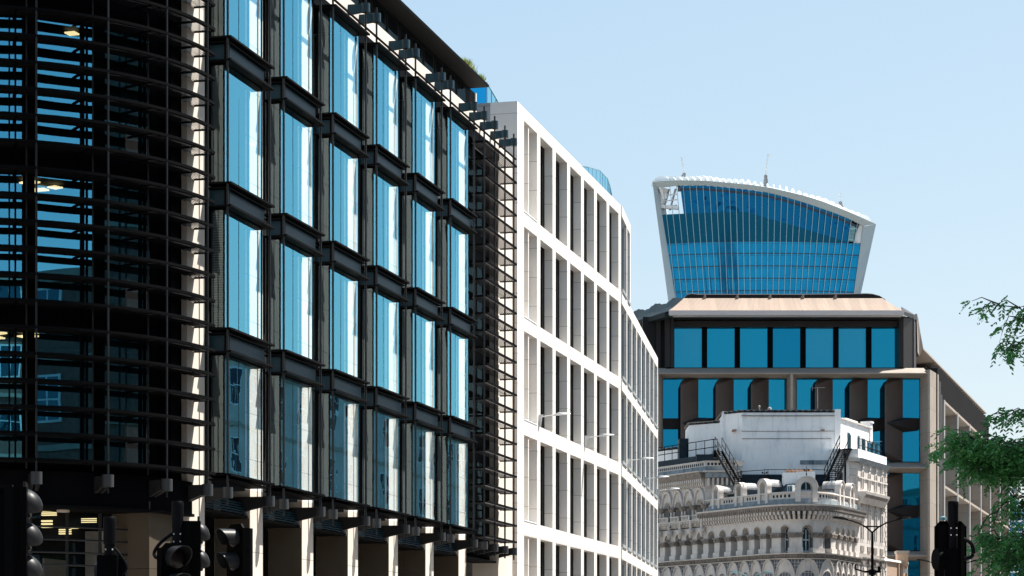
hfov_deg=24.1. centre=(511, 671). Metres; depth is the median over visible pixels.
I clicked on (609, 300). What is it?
window
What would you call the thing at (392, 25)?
attic window
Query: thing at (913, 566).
window
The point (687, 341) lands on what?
window
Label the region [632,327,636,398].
window
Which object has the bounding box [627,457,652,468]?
wall lamp
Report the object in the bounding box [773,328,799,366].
window
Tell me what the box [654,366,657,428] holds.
window
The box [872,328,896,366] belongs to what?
window
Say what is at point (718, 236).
flared glass tower
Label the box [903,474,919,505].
window
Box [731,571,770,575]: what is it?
street lamp
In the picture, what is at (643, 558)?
window
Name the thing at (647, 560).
window
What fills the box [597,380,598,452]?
window
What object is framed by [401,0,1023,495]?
sky
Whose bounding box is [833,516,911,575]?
street lamp
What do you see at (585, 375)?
window
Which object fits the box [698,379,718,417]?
window
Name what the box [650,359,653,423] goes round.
window
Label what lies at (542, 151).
window
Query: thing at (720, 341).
window
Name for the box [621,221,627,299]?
window
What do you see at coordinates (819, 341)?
window
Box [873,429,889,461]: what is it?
window
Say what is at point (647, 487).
window
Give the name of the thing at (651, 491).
window
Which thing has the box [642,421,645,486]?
window
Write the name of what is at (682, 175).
roof crane
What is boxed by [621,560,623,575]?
window
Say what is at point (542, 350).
window
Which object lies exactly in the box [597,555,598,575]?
window
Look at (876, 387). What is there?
window
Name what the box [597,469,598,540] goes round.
window
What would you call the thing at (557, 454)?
window
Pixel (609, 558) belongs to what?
window
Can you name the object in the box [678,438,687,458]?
roof door
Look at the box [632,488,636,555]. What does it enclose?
window
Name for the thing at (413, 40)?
attic window
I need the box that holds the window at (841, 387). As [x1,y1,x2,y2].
[833,379,852,417]
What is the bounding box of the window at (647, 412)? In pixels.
[646,352,649,417]
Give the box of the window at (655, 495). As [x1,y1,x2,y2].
[654,438,657,498]
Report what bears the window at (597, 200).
in the stone grid building at (586, 357)
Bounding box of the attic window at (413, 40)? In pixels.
[411,34,422,64]
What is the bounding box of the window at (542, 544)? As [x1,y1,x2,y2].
[540,541,544,575]
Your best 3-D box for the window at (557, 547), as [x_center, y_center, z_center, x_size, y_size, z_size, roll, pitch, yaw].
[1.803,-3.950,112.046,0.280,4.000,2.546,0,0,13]
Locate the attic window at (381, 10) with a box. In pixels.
[373,0,385,30]
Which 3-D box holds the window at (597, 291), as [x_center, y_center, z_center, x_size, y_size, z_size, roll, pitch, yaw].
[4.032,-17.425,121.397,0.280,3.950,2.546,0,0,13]
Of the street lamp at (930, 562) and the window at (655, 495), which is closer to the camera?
the street lamp at (930, 562)
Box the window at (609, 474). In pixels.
[609,474,610,543]
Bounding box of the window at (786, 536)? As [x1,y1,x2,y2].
[785,527,788,552]
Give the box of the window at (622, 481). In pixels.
[621,478,627,549]
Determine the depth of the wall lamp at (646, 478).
142.21 m
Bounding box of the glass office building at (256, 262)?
[0,0,516,575]
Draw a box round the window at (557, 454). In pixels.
[556,452,558,529]
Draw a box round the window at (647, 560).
[646,501,649,563]
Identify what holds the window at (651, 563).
in the stone grid building at (586, 357)
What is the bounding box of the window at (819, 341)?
[806,328,832,366]
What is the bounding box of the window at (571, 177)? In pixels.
[570,175,572,251]
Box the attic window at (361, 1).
[360,0,372,13]
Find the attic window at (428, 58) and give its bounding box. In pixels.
[423,45,433,72]
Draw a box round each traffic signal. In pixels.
[0,481,42,575]
[94,516,127,575]
[152,501,209,575]
[216,524,252,575]
[931,501,974,575]
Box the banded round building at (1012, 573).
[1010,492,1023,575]
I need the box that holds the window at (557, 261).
[556,259,558,338]
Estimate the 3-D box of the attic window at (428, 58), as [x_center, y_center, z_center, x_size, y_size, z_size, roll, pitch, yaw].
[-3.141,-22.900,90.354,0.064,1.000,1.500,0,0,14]
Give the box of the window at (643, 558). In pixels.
[642,498,645,560]
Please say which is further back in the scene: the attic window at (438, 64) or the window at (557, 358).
the window at (557, 358)
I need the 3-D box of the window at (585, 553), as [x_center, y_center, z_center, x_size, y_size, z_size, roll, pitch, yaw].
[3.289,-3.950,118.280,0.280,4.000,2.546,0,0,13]
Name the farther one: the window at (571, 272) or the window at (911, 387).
the window at (911, 387)
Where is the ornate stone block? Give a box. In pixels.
[658,386,890,575]
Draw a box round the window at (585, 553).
[584,552,586,575]
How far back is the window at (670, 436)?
211.44 m
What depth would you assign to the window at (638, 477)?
139.21 m
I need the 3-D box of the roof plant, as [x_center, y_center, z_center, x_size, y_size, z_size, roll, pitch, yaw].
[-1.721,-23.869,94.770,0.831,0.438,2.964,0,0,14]
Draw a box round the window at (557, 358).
[556,356,558,434]
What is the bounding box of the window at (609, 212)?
[609,212,610,282]
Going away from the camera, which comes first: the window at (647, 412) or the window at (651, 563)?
the window at (647, 412)
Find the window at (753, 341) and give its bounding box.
[740,328,767,366]
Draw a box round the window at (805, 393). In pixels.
[797,379,817,409]
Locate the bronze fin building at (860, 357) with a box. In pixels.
[633,293,1009,575]
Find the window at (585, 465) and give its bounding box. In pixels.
[584,464,586,537]
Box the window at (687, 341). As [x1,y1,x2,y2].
[674,328,701,366]
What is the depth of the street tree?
43.79 m
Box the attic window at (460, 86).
[456,76,465,102]
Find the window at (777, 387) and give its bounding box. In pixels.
[769,379,785,409]
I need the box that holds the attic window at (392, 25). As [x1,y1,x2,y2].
[386,11,398,40]
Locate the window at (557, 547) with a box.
[556,545,558,575]
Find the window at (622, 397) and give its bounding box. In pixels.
[621,393,627,467]
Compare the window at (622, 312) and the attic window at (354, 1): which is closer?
the attic window at (354, 1)
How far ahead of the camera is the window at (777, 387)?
211.44 m
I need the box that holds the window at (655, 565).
[654,509,657,568]
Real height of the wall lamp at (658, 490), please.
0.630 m
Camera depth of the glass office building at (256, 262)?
70.92 m
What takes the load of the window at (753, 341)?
in the bronze fin building at (860, 357)
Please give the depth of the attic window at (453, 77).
93.51 m
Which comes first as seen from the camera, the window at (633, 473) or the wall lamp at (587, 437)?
the wall lamp at (587, 437)
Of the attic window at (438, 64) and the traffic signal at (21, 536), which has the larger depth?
the attic window at (438, 64)
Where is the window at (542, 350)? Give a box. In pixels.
[540,346,544,428]
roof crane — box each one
[677,157,685,191]
[763,154,768,186]
[838,192,842,206]
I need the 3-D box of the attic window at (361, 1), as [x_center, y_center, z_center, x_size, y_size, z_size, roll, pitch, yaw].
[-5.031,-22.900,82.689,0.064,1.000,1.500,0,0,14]
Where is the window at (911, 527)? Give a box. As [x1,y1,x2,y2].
[903,516,919,549]
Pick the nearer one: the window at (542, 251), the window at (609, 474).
the window at (542, 251)
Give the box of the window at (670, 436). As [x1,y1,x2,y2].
[663,429,680,447]
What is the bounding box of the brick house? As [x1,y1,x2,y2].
[880,551,908,575]
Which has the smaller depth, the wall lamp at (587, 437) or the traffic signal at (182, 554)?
the traffic signal at (182, 554)
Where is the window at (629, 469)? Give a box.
[627,401,632,472]
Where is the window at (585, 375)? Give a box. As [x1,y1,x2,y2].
[584,372,586,447]
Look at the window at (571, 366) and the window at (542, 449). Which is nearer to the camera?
the window at (542, 449)
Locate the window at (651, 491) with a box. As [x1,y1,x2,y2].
[650,432,653,494]
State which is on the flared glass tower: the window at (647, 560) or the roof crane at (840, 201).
the roof crane at (840, 201)
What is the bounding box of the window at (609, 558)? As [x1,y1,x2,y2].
[609,558,610,575]
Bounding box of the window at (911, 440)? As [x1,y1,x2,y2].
[903,429,919,461]
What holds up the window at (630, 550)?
in the stone grid building at (586, 357)
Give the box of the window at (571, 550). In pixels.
[570,549,572,575]
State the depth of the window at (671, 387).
211.44 m
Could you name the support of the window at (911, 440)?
in the bronze fin building at (860, 357)
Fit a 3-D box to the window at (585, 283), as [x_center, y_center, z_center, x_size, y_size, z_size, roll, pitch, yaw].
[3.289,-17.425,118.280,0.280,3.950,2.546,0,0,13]
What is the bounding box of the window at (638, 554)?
[637,493,641,558]
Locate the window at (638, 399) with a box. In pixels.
[637,336,641,405]
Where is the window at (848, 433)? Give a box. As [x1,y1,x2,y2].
[847,431,850,447]
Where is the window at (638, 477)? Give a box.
[637,415,641,482]
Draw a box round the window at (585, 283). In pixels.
[584,281,586,356]
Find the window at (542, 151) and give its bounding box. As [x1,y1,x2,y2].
[540,146,544,228]
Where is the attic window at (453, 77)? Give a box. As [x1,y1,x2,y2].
[445,66,455,93]
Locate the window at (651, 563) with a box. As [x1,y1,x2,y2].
[650,505,653,565]
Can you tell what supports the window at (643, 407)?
in the stone grid building at (586, 357)
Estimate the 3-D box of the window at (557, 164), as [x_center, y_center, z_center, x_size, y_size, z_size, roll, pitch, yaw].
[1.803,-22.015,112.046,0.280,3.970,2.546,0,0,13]
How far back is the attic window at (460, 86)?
94.84 m
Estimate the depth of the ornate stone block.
178.75 m
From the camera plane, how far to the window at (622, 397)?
129.13 m
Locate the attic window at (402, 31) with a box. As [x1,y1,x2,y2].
[399,23,410,48]
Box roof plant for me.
[462,56,485,80]
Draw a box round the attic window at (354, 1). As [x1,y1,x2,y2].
[351,0,359,3]
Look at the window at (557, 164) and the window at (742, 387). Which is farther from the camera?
the window at (742, 387)
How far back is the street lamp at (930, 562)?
131.93 m
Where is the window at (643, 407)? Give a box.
[642,345,645,411]
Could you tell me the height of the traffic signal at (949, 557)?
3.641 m
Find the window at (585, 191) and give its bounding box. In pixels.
[584,188,586,262]
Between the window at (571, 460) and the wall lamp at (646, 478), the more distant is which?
the wall lamp at (646, 478)
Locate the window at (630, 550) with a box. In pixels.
[627,484,632,552]
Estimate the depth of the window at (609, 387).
125.35 m
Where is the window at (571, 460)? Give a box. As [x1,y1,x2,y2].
[570,458,572,533]
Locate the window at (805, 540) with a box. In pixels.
[802,525,809,552]
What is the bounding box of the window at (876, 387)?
[868,379,887,417]
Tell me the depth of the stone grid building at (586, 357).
116.29 m
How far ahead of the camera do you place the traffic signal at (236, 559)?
28.93 m
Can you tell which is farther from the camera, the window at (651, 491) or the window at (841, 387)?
the window at (841, 387)
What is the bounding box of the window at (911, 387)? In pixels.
[903,379,919,417]
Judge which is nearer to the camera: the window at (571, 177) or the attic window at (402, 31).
the attic window at (402, 31)
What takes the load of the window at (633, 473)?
in the stone grid building at (586, 357)
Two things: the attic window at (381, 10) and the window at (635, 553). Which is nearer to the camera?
the attic window at (381, 10)
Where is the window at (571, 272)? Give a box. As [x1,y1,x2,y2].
[570,270,572,347]
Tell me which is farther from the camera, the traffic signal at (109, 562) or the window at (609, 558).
the window at (609, 558)
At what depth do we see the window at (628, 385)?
132.51 m
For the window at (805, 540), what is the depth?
170.77 m
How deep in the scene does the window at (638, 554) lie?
139.21 m
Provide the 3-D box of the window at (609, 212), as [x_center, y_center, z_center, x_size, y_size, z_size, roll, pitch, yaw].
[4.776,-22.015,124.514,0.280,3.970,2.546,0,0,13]
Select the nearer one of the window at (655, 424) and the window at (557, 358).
the window at (557, 358)
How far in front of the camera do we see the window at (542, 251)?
109.72 m
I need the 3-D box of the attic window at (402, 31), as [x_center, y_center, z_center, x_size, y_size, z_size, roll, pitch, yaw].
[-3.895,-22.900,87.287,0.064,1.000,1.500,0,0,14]
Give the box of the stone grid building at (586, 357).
[466,82,657,575]
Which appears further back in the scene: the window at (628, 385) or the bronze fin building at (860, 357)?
the bronze fin building at (860, 357)
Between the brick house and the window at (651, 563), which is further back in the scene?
the brick house
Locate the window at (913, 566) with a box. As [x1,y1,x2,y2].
[908,561,919,575]
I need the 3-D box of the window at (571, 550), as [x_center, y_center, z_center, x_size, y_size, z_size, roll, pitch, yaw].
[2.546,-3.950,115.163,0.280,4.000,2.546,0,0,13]
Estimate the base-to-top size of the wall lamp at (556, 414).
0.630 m
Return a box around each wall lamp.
[539,412,570,426]
[585,434,613,446]
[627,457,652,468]
[645,476,668,485]
[657,488,679,497]
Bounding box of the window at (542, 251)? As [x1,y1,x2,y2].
[540,246,544,329]
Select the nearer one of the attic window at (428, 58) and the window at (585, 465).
the attic window at (428, 58)
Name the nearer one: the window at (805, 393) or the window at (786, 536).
the window at (786, 536)
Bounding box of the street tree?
[923,295,1023,575]
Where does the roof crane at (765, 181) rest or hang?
on the flared glass tower
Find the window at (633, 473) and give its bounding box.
[632,408,636,477]
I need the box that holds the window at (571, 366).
[570,364,572,441]
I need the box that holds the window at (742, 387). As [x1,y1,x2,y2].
[734,379,753,410]
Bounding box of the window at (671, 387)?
[663,379,683,417]
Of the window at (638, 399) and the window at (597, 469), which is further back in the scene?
the window at (638, 399)
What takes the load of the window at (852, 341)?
in the bronze fin building at (860, 357)
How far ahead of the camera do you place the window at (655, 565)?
152.67 m
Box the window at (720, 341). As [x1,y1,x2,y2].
[707,328,734,366]
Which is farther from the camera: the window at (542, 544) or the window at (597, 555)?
the window at (597, 555)
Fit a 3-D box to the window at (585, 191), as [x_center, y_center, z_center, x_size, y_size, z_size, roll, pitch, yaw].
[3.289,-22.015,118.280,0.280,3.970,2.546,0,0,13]
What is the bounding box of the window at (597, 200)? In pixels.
[597,200,598,272]
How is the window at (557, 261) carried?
in the stone grid building at (586, 357)
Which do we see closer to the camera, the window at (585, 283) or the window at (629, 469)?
the window at (585, 283)
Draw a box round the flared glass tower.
[651,176,875,300]
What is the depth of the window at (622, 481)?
129.13 m
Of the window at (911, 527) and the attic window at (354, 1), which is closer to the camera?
the attic window at (354, 1)
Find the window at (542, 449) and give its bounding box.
[540,445,544,525]
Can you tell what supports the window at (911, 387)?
in the bronze fin building at (860, 357)
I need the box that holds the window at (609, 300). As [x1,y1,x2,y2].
[609,300,610,371]
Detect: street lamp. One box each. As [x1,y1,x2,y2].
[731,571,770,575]
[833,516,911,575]
[917,559,982,562]
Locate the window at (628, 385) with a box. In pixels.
[627,318,632,391]
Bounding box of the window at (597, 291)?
[597,291,598,363]
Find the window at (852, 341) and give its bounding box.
[839,328,865,366]
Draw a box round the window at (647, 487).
[646,427,649,490]
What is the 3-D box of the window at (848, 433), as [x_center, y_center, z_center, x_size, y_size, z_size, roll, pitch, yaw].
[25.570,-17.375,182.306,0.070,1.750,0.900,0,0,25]
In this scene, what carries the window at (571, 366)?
in the stone grid building at (586, 357)
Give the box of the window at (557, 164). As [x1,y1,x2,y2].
[556,161,558,239]
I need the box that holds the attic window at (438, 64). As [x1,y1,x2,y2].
[434,56,444,72]
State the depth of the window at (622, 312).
129.13 m
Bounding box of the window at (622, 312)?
[621,307,627,384]
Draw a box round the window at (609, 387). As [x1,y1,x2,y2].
[609,387,610,458]

